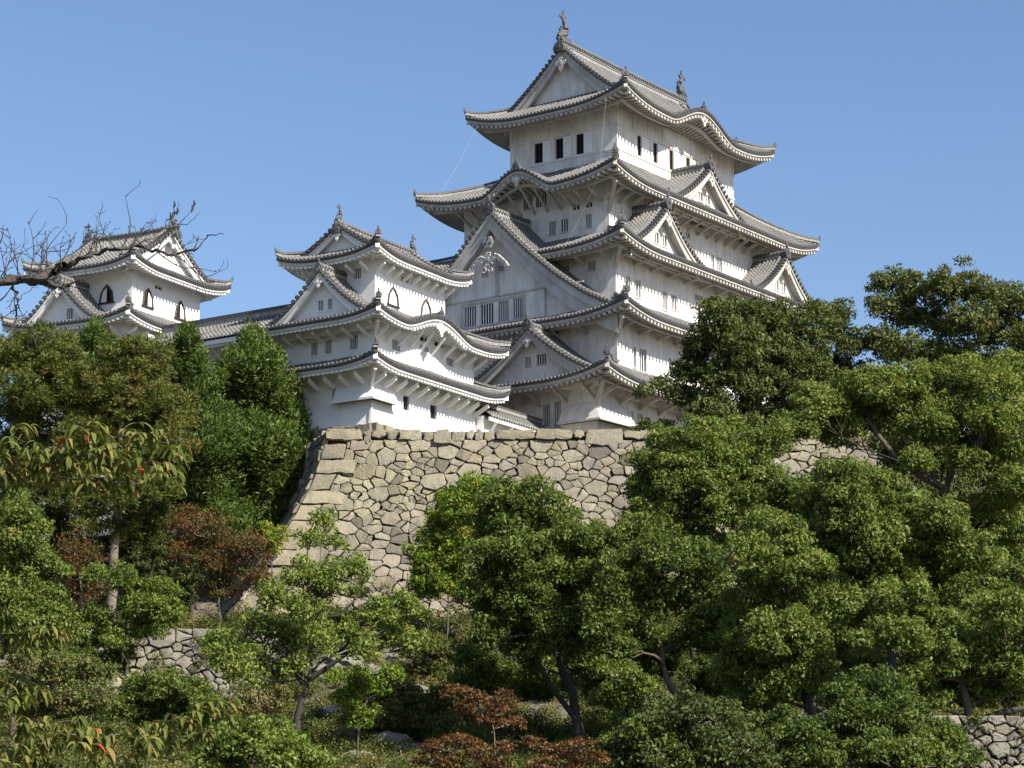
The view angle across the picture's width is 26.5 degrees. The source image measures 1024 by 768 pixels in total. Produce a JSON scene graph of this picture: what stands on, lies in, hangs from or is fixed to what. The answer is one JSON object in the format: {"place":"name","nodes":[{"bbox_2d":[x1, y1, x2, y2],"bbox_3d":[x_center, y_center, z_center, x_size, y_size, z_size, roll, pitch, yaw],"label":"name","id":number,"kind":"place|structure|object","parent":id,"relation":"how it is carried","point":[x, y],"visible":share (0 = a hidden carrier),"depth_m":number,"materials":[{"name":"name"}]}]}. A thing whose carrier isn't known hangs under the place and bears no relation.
{"place":"outdoors","nodes":[
{"label":"outdoors","id":0,"kind":"place"},
{"bbox_2d":[0,445,1022,755],"bbox_3d":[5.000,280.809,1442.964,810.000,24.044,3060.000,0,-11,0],"label":"ground","id":1,"kind":"structure","parent":0,"point":[204,601],"depth_m":109.65,"materials":[{"name":"soil"}]},
{"bbox_2d":[0,487,92,746],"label":"camphor tree","id":2,"kind":"object","parent":1,"relation":"on","point":[23,541],"visible":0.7,"depth_m":84.16,"materials":[{"name":"green plant"}]},
{"bbox_2d":[0,317,105,582],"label":"cedar tree","id":3,"kind":"object","parent":1,"relation":"on","point":[28,392],"visible":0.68,"depth_m":119.57,"materials":[{"name":"green plant"}]},
{"bbox_2d":[1,646,122,739],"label":"shrub","id":4,"kind":"object","parent":1,"relation":"on","point":[66,674],"visible":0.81,"depth_m":79.07,"materials":[{"name":"green plant"}]},
{"bbox_2d":[28,530,108,607],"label":"shrub","id":5,"kind":"object","parent":1,"relation":"on","point":[102,598],"visible":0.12,"depth_m":122.13,"materials":[{"name":"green plant"}]},
{"bbox_2d":[53,526,113,616],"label":"cherry tree","id":6,"kind":"object","parent":1,"relation":"on","point":[75,547],"visible":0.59,"depth_m":112.64,"materials":[{"name":"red plant"}]},
{"bbox_2d":[55,313,129,534],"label":"juniper tree","id":7,"kind":"object","parent":1,"relation":"on","point":[93,331],"visible":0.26,"depth_m":126.23,"materials":[{"name":"green plant"}]},
{"bbox_2d":[61,629,139,720],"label":"shrub","id":8,"kind":"object","parent":1,"relation":"on","point":[93,641],"visible":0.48,"depth_m":103.40,"materials":[{"name":"green plant"}]},
{"bbox_2d":[0,181,227,355],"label":"bare tree","id":9,"kind":"object","parent":1,"relation":"on","point":[39,278],"visible":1,"depth_m":14.41,"materials":[{"name":"brown plant"}]},
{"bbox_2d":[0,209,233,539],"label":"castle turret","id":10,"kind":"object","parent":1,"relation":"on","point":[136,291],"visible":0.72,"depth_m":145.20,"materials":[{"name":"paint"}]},
{"bbox_2d":[98,284,114,304],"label":"window","id":11,"kind":"structure","parent":10,"relation":"in","point":[106,296],"depth_m":145.15,"materials":[{"name":"brown wood"}]},
{"bbox_2d":[141,288,154,309],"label":"window","id":12,"kind":"structure","parent":10,"relation":"in","point":[147,301],"depth_m":145.61,"materials":[{"name":"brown wood"}]},
{"bbox_2d":[174,301,186,321],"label":"window","id":13,"kind":"structure","parent":10,"relation":"in","point":[180,314],"depth_m":148.66,"materials":[{"name":"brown wood"}]},
{"bbox_2d":[44,328,201,621],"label":"cedar tree","id":14,"kind":"object","parent":1,"relation":"on","point":[121,365],"visible":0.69,"depth_m":117.52,"materials":[{"name":"green plant"}]},
{"bbox_2d":[0,419,247,767],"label":"cherry tree","id":15,"kind":"object","parent":1,"relation":"on","point":[47,466],"visible":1,"depth_m":11.92,"materials":[{"name":"green plant"}]},
{"bbox_2d":[75,558,190,725],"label":"camphor tree","id":16,"kind":"object","parent":1,"relation":"on","point":[144,612],"visible":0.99,"depth_m":103.11,"materials":[{"name":"green plant"}]},
{"bbox_2d":[0,628,277,699],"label":"retaining wall","id":17,"kind":"structure","parent":1,"relation":"on","point":[177,646],"depth_m":110.60,"materials":[{"name":"stone"}]},
{"bbox_2d":[107,517,206,619],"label":"shrub","id":18,"kind":"object","parent":1,"relation":"on","point":[157,553],"visible":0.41,"depth_m":121.56,"materials":[{"name":"green plant"}]},
{"bbox_2d":[100,668,228,757],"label":"shrub","id":19,"kind":"object","parent":1,"relation":"on","point":[142,700],"visible":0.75,"depth_m":86.74,"materials":[{"name":"green plant"}]},
{"bbox_2d":[147,316,263,616],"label":"juniper tree","id":20,"kind":"object","parent":1,"relation":"on","point":[220,436],"visible":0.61,"depth_m":126.22,"materials":[{"name":"green plant"}]},
{"bbox_2d":[161,502,274,620],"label":"cherry tree","id":21,"kind":"object","parent":1,"relation":"on","point":[211,547],"visible":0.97,"depth_m":116.47,"materials":[{"name":"red plant"}]},
{"bbox_2d":[148,304,291,475],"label":"gallery","id":22,"kind":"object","parent":1,"relation":"on","point":[218,331],"visible":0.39,"depth_m":137.52,"materials":[{"name":"tile"}]},
{"bbox_2d":[198,626,269,709],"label":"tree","id":23,"kind":"object","parent":1,"relation":"on","point":[254,645],"visible":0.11,"depth_m":102.27,"materials":[{"name":"green plant"}]},
{"bbox_2d":[199,315,320,539],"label":"juniper tree","id":24,"kind":"object","parent":1,"relation":"on","point":[264,379],"visible":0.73,"depth_m":128.78,"materials":[{"name":"green plant"}]},
{"bbox_2d":[183,712,336,767],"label":"shrub","id":25,"kind":"object","parent":1,"relation":"on","point":[275,745],"visible":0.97,"depth_m":56.62,"materials":[{"name":"green plant"}]},
{"bbox_2d":[230,683,293,724],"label":"shrub","id":26,"kind":"object","parent":1,"relation":"on","point":[266,702],"visible":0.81,"depth_m":86.60,"materials":[{"name":"green plant"}]},
{"bbox_2d":[250,520,291,610],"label":"tree","id":27,"kind":"object","parent":1,"relation":"on","point":[272,536],"visible":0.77,"depth_m":119.44,"materials":[{"name":"green plant"}]},
{"bbox_2d":[304,664,332,679],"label":"rock","id":28,"kind":"object","parent":1,"relation":"on","point":[320,666],"visible":0.27,"depth_m":105.43,"materials":[{"name":"grey stone"}]},
{"bbox_2d":[201,506,437,739],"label":"camphor tree","id":29,"kind":"object","parent":1,"relation":"on","point":[251,668],"visible":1,"depth_m":79.36,"materials":[{"name":"green plant"}]},
{"bbox_2d":[317,706,344,720],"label":"rock","id":30,"kind":"object","parent":1,"relation":"on","point":[329,708],"visible":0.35,"depth_m":98.96,"materials":[{"name":"grey stone"}]},
{"bbox_2d":[318,649,364,674],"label":"rock","id":31,"kind":"object","parent":1,"relation":"on","point":[346,662],"visible":0.14,"depth_m":105.87,"materials":[{"name":"grey stone"}]},
{"bbox_2d":[318,662,406,762],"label":"shrub","id":32,"kind":"object","parent":1,"relation":"on","point":[359,682],"visible":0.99,"depth_m":83.01,"materials":[{"name":"green plant"}]},
{"bbox_2d":[364,664,381,675],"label":"rock","id":33,"kind":"object","parent":1,"relation":"on","point":[372,667],"visible":0.12,"depth_m":105.86,"materials":[{"name":"grey stone"}]},
{"bbox_2d":[367,731,410,752],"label":"rock","id":34,"kind":"object","parent":1,"relation":"on","point":[398,737],"visible":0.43,"depth_m":93.49,"materials":[{"name":"grey stone"}]},
{"bbox_2d":[343,581,435,625],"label":"shrub","id":35,"kind":"object","parent":1,"relation":"on","point":[352,590],"visible":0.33,"depth_m":113.84,"materials":[{"name":"green plant"}]},
{"bbox_2d":[387,653,406,661],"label":"rock","id":36,"kind":"object","parent":1,"relation":"on","point":[393,657],"visible":0.38,"depth_m":107.46,"materials":[{"name":"grey stone"}]},
{"bbox_2d":[394,744,425,754],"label":"rock","id":37,"kind":"object","parent":1,"relation":"on","point":[410,747],"visible":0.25,"depth_m":93.06,"materials":[{"name":"grey stone"}]},
{"bbox_2d":[361,676,464,736],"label":"shrub","id":38,"kind":"object","parent":1,"relation":"on","point":[415,706],"visible":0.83,"depth_m":94.64,"materials":[{"name":"green plant"}]},
{"bbox_2d":[394,627,484,680],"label":"shrub","id":39,"kind":"object","parent":1,"relation":"on","point":[443,652],"visible":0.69,"depth_m":103.12,"materials":[{"name":"green plant"}]},
{"bbox_2d":[400,469,503,637],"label":"tree","id":40,"kind":"object","parent":1,"relation":"on","point":[437,577],"visible":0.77,"depth_m":109.92,"materials":[{"name":"green plant"}]},
{"bbox_2d":[410,732,521,767],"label":"maple tree","id":41,"kind":"object","parent":1,"relation":"on","point":[464,741],"visible":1,"depth_m":61.92,"materials":[{"name":"red plant"}]},
{"bbox_2d":[438,683,527,746],"bbox_3d":[-0.843,10.943,63.021,2.602,4.513,2.057,0,-11,0],"label":"maple tree","id":42,"kind":"object","parent":1,"relation":"on","point":[495,706],"visible":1,"depth_m":63.28,"materials":[{"name":"red plant"}]},
{"bbox_2d":[445,639,563,736],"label":"shrub","id":43,"kind":"object","parent":1,"relation":"on","point":[486,662],"visible":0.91,"depth_m":96.29,"materials":[{"name":"green plant"}]},
{"bbox_2d":[0,598,1023,767],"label":"ground cover","id":44,"kind":"object","parent":1,"relation":"on","point":[319,728],"visible":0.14,"depth_m":96.42,"materials":[{"name":"green plant"}]},
{"bbox_2d":[0,577,1023,767],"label":"creeper","id":45,"kind":"object","parent":1,"relation":"on","point":[460,610],"visible":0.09,"depth_m":110.06,"materials":[{"name":"green plant"}]},
{"bbox_2d":[454,474,603,751],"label":"camphor tree","id":46,"kind":"object","parent":1,"relation":"on","point":[526,548],"visible":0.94,"depth_m":90.78,"materials":[{"name":"green plant"}]},
{"bbox_2d":[517,734,612,767],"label":"maple tree","id":47,"kind":"object","parent":1,"relation":"on","point":[554,753],"visible":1,"depth_m":60.95,"materials":[{"name":"red plant"}]},
{"bbox_2d":[221,428,1020,624],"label":"stone rampart","id":48,"kind":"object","parent":1,"relation":"on","point":[376,490],"visible":0.23,"depth_m":123.70,"materials":[{"name":"beige stone"}]},
{"bbox_2d":[228,203,511,460],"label":"castle turret","id":49,"kind":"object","parent":48,"relation":"on","point":[365,332],"visible":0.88,"depth_m":132.84,"materials":[{"name":"paint"}]},
{"bbox_2d":[310,343,317,357],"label":"window","id":50,"kind":"structure","parent":49,"relation":"in","point":[315,345],"depth_m":132.61,"materials":[{"name":"white paint"}]},
{"bbox_2d":[323,340,331,355],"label":"window","id":51,"kind":"structure","parent":49,"relation":"in","point":[328,352],"depth_m":131.96,"materials":[{"name":"white paint"}]},
{"bbox_2d":[348,335,357,351],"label":"window","id":52,"kind":"structure","parent":49,"relation":"in","point":[354,342],"depth_m":130.87,"materials":[{"name":"white paint"}]},
{"bbox_2d":[352,268,360,281],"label":"window","id":53,"kind":"structure","parent":49,"relation":"in","point":[357,271],"depth_m":133.88,"materials":[{"name":"white paint"}]},
{"bbox_2d":[386,286,399,308],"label":"window","id":54,"kind":"structure","parent":49,"relation":"in","point":[393,299],"depth_m":134.37,"materials":[{"name":"white paint"}]},
{"bbox_2d":[391,340,400,353],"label":"window","id":55,"kind":"structure","parent":49,"relation":"in","point":[394,343],"depth_m":132.06,"materials":[{"name":"white paint"}]},
{"bbox_2d":[403,396,410,412],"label":"window","id":56,"kind":"structure","parent":49,"relation":"in","point":[404,398],"depth_m":132.37,"materials":[{"name":"black paint"}]},
{"bbox_2d":[420,298,431,314],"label":"window","id":57,"kind":"structure","parent":49,"relation":"in","point":[425,307],"depth_m":137.56,"materials":[{"name":"white paint"}]},
{"bbox_2d":[430,405,437,421],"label":"window","id":58,"kind":"structure","parent":49,"relation":"in","point":[432,408],"depth_m":134.99,"materials":[{"name":"black paint"}]},
{"bbox_2d":[475,401,546,431],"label":"roofed wall","id":59,"kind":"structure","parent":48,"relation":"on","point":[494,418],"depth_m":140.81,"materials":[{"name":"paint"}]},
{"bbox_2d":[413,10,828,431],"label":"castle keep","id":60,"kind":"structure","parent":48,"relation":"on","point":[593,319],"depth_m":153.98,"materials":[{"name":"paint"}]},
{"bbox_2d":[464,306,475,327],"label":"window","id":61,"kind":"structure","parent":60,"relation":"in","point":[471,311],"depth_m":153.08,"materials":[{"name":"paint"}]},
{"bbox_2d":[479,303,492,325],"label":"window","id":62,"kind":"structure","parent":60,"relation":"in","point":[487,310],"depth_m":152.22,"materials":[{"name":"paint"}]},
{"bbox_2d":[497,300,508,322],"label":"window","id":63,"kind":"structure","parent":60,"relation":"in","point":[503,305],"depth_m":151.41,"materials":[{"name":"paint"}]},
{"bbox_2d":[512,298,522,319],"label":"window","id":64,"kind":"structure","parent":60,"relation":"in","point":[518,302],"depth_m":150.63,"materials":[{"name":"paint"}]},
{"bbox_2d":[535,354,546,365],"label":"window","id":65,"kind":"structure","parent":60,"relation":"in","point":[541,358],"depth_m":145.96,"materials":[{"name":"paint"}]},
{"bbox_2d":[535,140,550,163],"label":"window","id":66,"kind":"structure","parent":60,"relation":"in","point":[543,149],"depth_m":160.98,"materials":[{"name":"white wood"}]},
{"bbox_2d":[544,404,550,426],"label":"window","id":67,"kind":"structure","parent":60,"relation":"in","point":[546,407],"depth_m":145.86,"materials":[{"name":"paint"}]},
{"bbox_2d":[548,221,555,236],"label":"window","id":68,"kind":"structure","parent":60,"relation":"in","point":[553,224],"depth_m":155.04,"materials":[{"name":"paint"}]},
{"bbox_2d":[553,402,561,428],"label":"window","id":69,"kind":"structure","parent":60,"relation":"in","point":[558,404],"depth_m":145.29,"materials":[{"name":"paint"}]},
{"bbox_2d":[556,136,570,158],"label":"window","id":70,"kind":"structure","parent":60,"relation":"in","point":[563,145],"depth_m":159.92,"materials":[{"name":"white wood"}]},
{"bbox_2d":[560,219,567,233],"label":"window","id":71,"kind":"structure","parent":60,"relation":"in","point":[564,222],"depth_m":154.43,"materials":[{"name":"paint"}]},
{"bbox_2d":[577,131,591,154],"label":"window","id":72,"kind":"structure","parent":60,"relation":"in","point":[584,141],"depth_m":158.83,"materials":[{"name":"white wood"}]},
{"bbox_2d":[585,214,591,228],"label":"window","id":73,"kind":"structure","parent":60,"relation":"in","point":[588,216],"depth_m":153.23,"materials":[{"name":"paint"}]},
{"bbox_2d":[586,261,595,271],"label":"window","id":74,"kind":"structure","parent":60,"relation":"in","point":[591,264],"depth_m":150.60,"materials":[{"name":"paint"}]},
{"bbox_2d":[634,280,641,299],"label":"window","id":75,"kind":"structure","parent":60,"relation":"in","point":[636,282],"depth_m":151.26,"materials":[{"name":"paint"}]},
{"bbox_2d":[637,136,648,159],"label":"window","id":76,"kind":"structure","parent":60,"relation":"in","point":[645,142],"depth_m":159.92,"materials":[{"name":"white paint"}]},
{"bbox_2d":[640,349,647,373],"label":"window","id":77,"kind":"structure","parent":60,"relation":"in","point":[641,351],"depth_m":148.12,"materials":[{"name":"paint"}]},
{"bbox_2d":[653,143,664,167],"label":"window","id":78,"kind":"structure","parent":60,"relation":"in","point":[661,149],"depth_m":161.65,"materials":[{"name":"white wood"}]},
{"bbox_2d":[662,291,667,311],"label":"window","id":79,"kind":"structure","parent":60,"relation":"in","point":[663,293],"depth_m":153.87,"materials":[{"name":"paint"}]},
{"bbox_2d":[671,295,677,311],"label":"window","id":80,"kind":"structure","parent":60,"relation":"in","point":[672,297],"depth_m":155.00,"materials":[{"name":"paint"}]},
{"bbox_2d":[669,150,680,169],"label":"window","id":81,"kind":"structure","parent":60,"relation":"in","point":[677,157],"depth_m":163.35,"materials":[{"name":"white wood"}]},
{"bbox_2d":[586,654,661,712],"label":"shrub","id":82,"kind":"object","parent":1,"relation":"on","point":[627,673],"visible":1,"depth_m":84.85,"materials":[{"name":"green plant"}]},
{"bbox_2d":[564,626,698,729],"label":"shrub","id":83,"kind":"object","parent":1,"relation":"on","point":[677,665],"visible":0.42,"depth_m":93.22,"materials":[{"name":"green plant"}]},
{"bbox_2d":[627,417,677,430],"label":"shrub","id":84,"kind":"object","parent":1,"relation":"on","point":[643,424],"visible":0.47,"depth_m":127.68,"materials":[{"name":"green plant"}]},
{"bbox_2d":[567,508,739,698],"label":"camphor tree","id":85,"kind":"object","parent":1,"relation":"on","point":[627,569],"visible":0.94,"depth_m":87.86,"materials":[{"name":"green plant"}]},
{"bbox_2d":[588,712,737,767],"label":"shrub","id":86,"kind":"object","parent":1,"relation":"on","point":[633,725],"visible":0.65,"depth_m":64.49,"materials":[{"name":"green plant"}]},
{"bbox_2d":[608,692,757,731],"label":"shrub","id":87,"kind":"object","parent":1,"relation":"on","point":[617,722],"visible":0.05,"depth_m":77.62,"materials":[{"name":"green plant"}]},
{"bbox_2d":[603,683,785,767],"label":"bush","id":88,"kind":"object","parent":1,"relation":"on","point":[722,745],"visible":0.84,"depth_m":64.60,"materials":[{"name":"green plant"}]},
{"bbox_2d":[677,647,736,710],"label":"shrub","id":89,"kind":"object","parent":1,"relation":"on","point":[701,683],"visible":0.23,"depth_m":96.97,"materials":[{"name":"green plant"}]},
{"bbox_2d":[618,407,824,695],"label":"camphor tree","id":90,"kind":"object","parent":1,"relation":"on","point":[678,473],"visible":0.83,"depth_m":98.89,"materials":[{"name":"green plant"}]},
{"bbox_2d":[630,292,839,429],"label":"evergreen tree","id":91,"kind":"object","parent":1,"relation":"on","point":[780,365],"visible":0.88,"depth_m":128.88,"materials":[{"name":"green plant"}]},
{"bbox_2d":[704,503,867,721],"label":"camphor tree","id":92,"kind":"object","parent":1,"relation":"on","point":[770,661],"visible":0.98,"depth_m":75.23,"materials":[{"name":"green plant"}]},
{"bbox_2d":[744,702,839,767],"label":"shrub","id":93,"kind":"object","parent":1,"relation":"on","point":[791,728],"visible":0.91,"depth_m":66.70,"materials":[{"name":"green plant"}]},
{"bbox_2d":[755,469,862,714],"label":"camphor tree","id":94,"kind":"object","parent":1,"relation":"on","point":[783,489],"visible":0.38,"depth_m":93.69,"materials":[{"name":"green plant"}]},
{"bbox_2d":[637,714,1023,767],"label":"stone wall","id":95,"kind":"structure","parent":1,"relation":"on","point":[999,739],"depth_m":70.95,"materials":[{"name":"stone"}]},
{"bbox_2d":[805,690,886,713],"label":"shrub","id":96,"kind":"object","parent":1,"relation":"on","point":[818,699],"visible":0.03,"depth_m":72.97,"materials":[{"name":"green plant"}]},
{"bbox_2d":[815,297,884,399],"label":"evergreen tree","id":97,"kind":"object","parent":1,"relation":"on","point":[836,329],"visible":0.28,"depth_m":133.41,"materials":[{"name":"green plant"}]},
{"bbox_2d":[820,643,909,714],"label":"shrub","id":98,"kind":"object","parent":1,"relation":"on","point":[848,660],"visible":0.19,"depth_m":89.22,"materials":[{"name":"green plant"}]},
{"bbox_2d":[807,662,939,767],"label":"bush","id":99,"kind":"object","parent":1,"relation":"on","point":[851,695],"visible":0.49,"depth_m":68.51,"materials":[{"name":"green plant"}]},
{"bbox_2d":[811,725,957,767],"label":"shrub","id":100,"kind":"object","parent":1,"relation":"on","point":[919,748],"visible":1,"depth_m":65.96,"materials":[{"name":"green plant"}]},
{"bbox_2d":[788,454,1014,697],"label":"camphor tree","id":101,"kind":"object","parent":1,"relation":"on","point":[938,543],"visible":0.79,"depth_m":83.99,"materials":[{"name":"green plant"}]},
{"bbox_2d":[787,346,1023,711],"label":"camphor tree","id":102,"kind":"object","parent":1,"relation":"on","point":[953,397],"visible":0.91,"depth_m":101.45,"materials":[{"name":"green plant"}]},
{"bbox_2d":[811,576,1023,722],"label":"camphor tree","id":103,"kind":"object","parent":1,"relation":"on","point":[970,635],"visible":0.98,"depth_m":71.97,"materials":[{"name":"green plant"}]},
{"bbox_2d":[859,432,1023,550],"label":"camphor tree","id":104,"kind":"object","parent":1,"relation":"on","point":[962,484],"visible":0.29,"depth_m":111.13,"materials":[{"name":"green plant"}]},
{"bbox_2d":[892,707,990,767],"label":"shrub","id":105,"kind":"object","parent":1,"relation":"on","point":[953,737],"visible":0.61,"depth_m":67.47,"materials":[{"name":"green plant"}]},
{"bbox_2d":[860,254,1023,412],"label":"evergreen tree","id":106,"kind":"object","parent":1,"relation":"on","point":[990,328],"visible":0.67,"depth_m":132.31,"materials":[{"name":"green plant"}]},
{"bbox_2d":[967,557,1023,717],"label":"shrub","id":107,"kind":"object","parent":1,"relation":"on","point":[1007,576],"visible":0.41,"depth_m":80.28,"materials":[{"name":"green plant"}]},
{"bbox_2d":[0,0,1023,431],"label":"sky","id":108,"kind":"structure","parent":0,"point":[896,127],"materials":[{"name":"blue"}]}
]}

